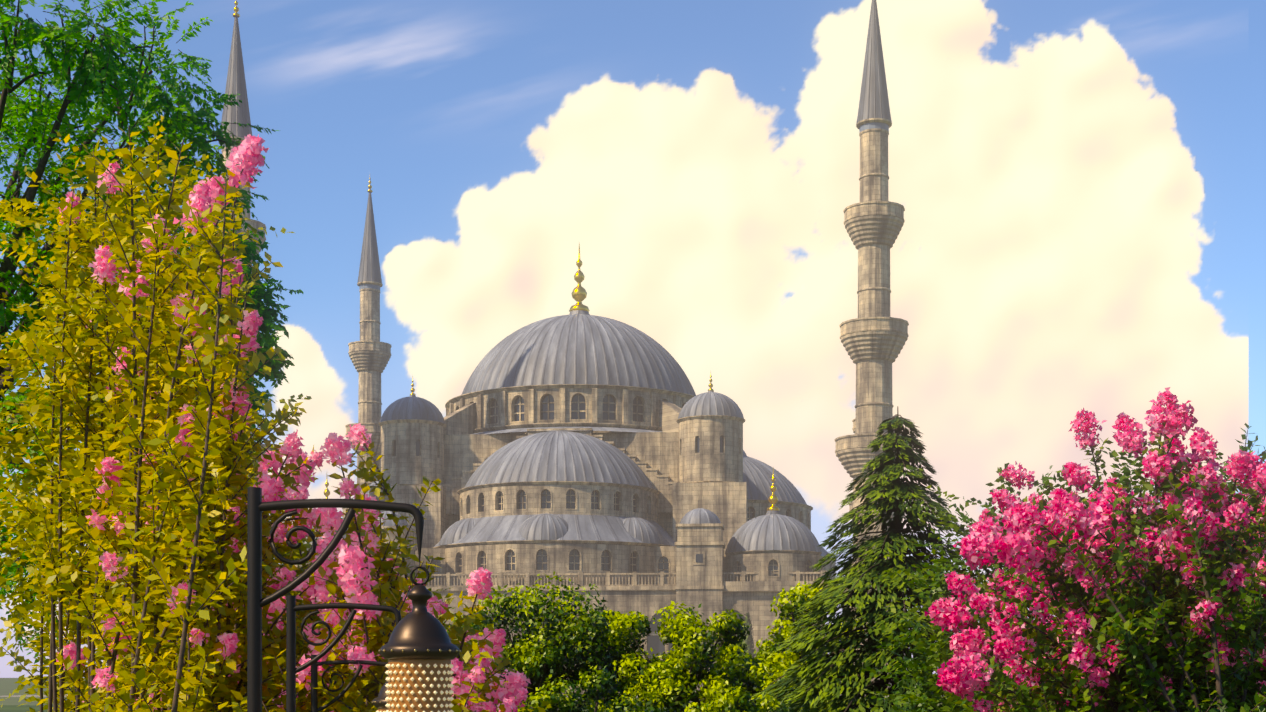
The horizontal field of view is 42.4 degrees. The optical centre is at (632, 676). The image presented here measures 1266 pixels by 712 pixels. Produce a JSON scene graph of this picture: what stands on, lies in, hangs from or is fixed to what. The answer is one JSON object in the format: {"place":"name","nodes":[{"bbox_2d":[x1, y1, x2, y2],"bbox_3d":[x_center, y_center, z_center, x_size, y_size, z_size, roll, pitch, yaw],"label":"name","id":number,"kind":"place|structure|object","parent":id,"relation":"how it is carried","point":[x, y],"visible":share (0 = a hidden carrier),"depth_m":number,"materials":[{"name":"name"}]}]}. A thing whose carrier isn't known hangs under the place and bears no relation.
{"place":"outdoors","nodes":[
{"label":"outdoors","id":0,"kind":"place"},
{"bbox_2d":[0,678,884,711],"bbox_3d":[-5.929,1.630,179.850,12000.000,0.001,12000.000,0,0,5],"label":"ground","id":1,"kind":"structure","parent":0,"point":[7,687],"depth_m":117.52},
{"bbox_2d":[0,0,302,663],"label":"tree","id":2,"kind":"object","parent":1,"relation":"on","point":[99,62],"depth_m":23.37,"materials":[{"name":"green plant"}]},
{"bbox_2d":[0,115,551,711],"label":"flowering shrub","id":3,"kind":"object","parent":1,"relation":"on","point":[74,487],"depth_m":7.49,"materials":[{"name":"plant"}]},
{"bbox_2d":[247,487,429,711],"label":"lantern brackets","id":4,"kind":"object","parent":1,"relation":"on","point":[256,507],"visible":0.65,"depth_m":3.33,"materials":[{"name":"black metal"}]},
{"bbox_2d":[372,585,458,707],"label":"lantern caps","id":5,"kind":"object","parent":4,"relation":"hanging from","point":[420,629],"visible":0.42,"depth_m":3.30,"materials":[{"name":"black metal"}]},
{"bbox_2d":[378,659,450,711],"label":"lantern bodies","id":6,"kind":"object","parent":5,"relation":"hanging from","point":[417,662],"visible":0.83,"depth_m":3.29,"materials":[{"name":"beige metal"}]},
{"bbox_2d":[376,664,453,711],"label":"lantern beads","id":7,"kind":"object","parent":6,"relation":"attached to","point":[412,692],"visible":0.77,"depth_m":3.29},
{"bbox_2d":[371,649,460,702],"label":"rivets","id":8,"kind":"object","parent":5,"relation":"attached to","point":[415,650],"visible":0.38,"depth_m":3.29,"materials":[{"name":"metal"}]},
{"bbox_2d":[444,571,868,711],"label":"bushes","id":9,"kind":"object","parent":1,"relation":"on","point":[603,635],"depth_m":67.71,"materials":[{"name":"green plant"}]},
{"bbox_2d":[750,406,991,711],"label":"conifer","id":10,"kind":"object","parent":1,"relation":"on","point":[872,612],"depth_m":44.25,"materials":[{"name":"green plant"}]},
{"bbox_2d":[860,387,1265,711],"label":"flowering bush","id":11,"kind":"object","parent":1,"relation":"on","point":[952,702],"depth_m":9.89,"materials":[{"name":"pink plant"}]},
{"bbox_2d":[0,694,943,697],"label":"paving","id":12,"kind":"structure","parent":0,"point":[80,695],"depth_m":135.17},
{"bbox_2d":[290,244,835,694],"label":"mosque","id":13,"kind":"structure","parent":12,"relation":"on","point":[610,459],"depth_m":159.03,"materials":[{"name":"stone"}]},
{"bbox_2d":[216,0,913,688],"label":"minarets","id":14,"kind":"object","parent":12,"relation":"on","point":[874,336],"depth_m":148.40,"materials":[{"name":"stone"}]},
{"bbox_2d":[0,0,1248,677],"bbox_3d":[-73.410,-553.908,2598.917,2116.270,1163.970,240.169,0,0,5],"label":"cloud","id":15,"kind":"structure","parent":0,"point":[1046,248],"depth_m":2612.77,"materials":[{"name":"white"}]},
{"bbox_2d":[0,0,1265,503],"label":"sky","id":16,"kind":"structure","parent":0,"point":[451,98],"materials":[{"name":"blue"}]},
{"bbox_2d":[740,612,755,686],"bbox_3d":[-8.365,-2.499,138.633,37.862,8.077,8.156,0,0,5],"label":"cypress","id":17,"kind":"object","parent":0,"point":[748,640],"depth_m":140.08,"materials":[{"name":"green plant"}]}
]}

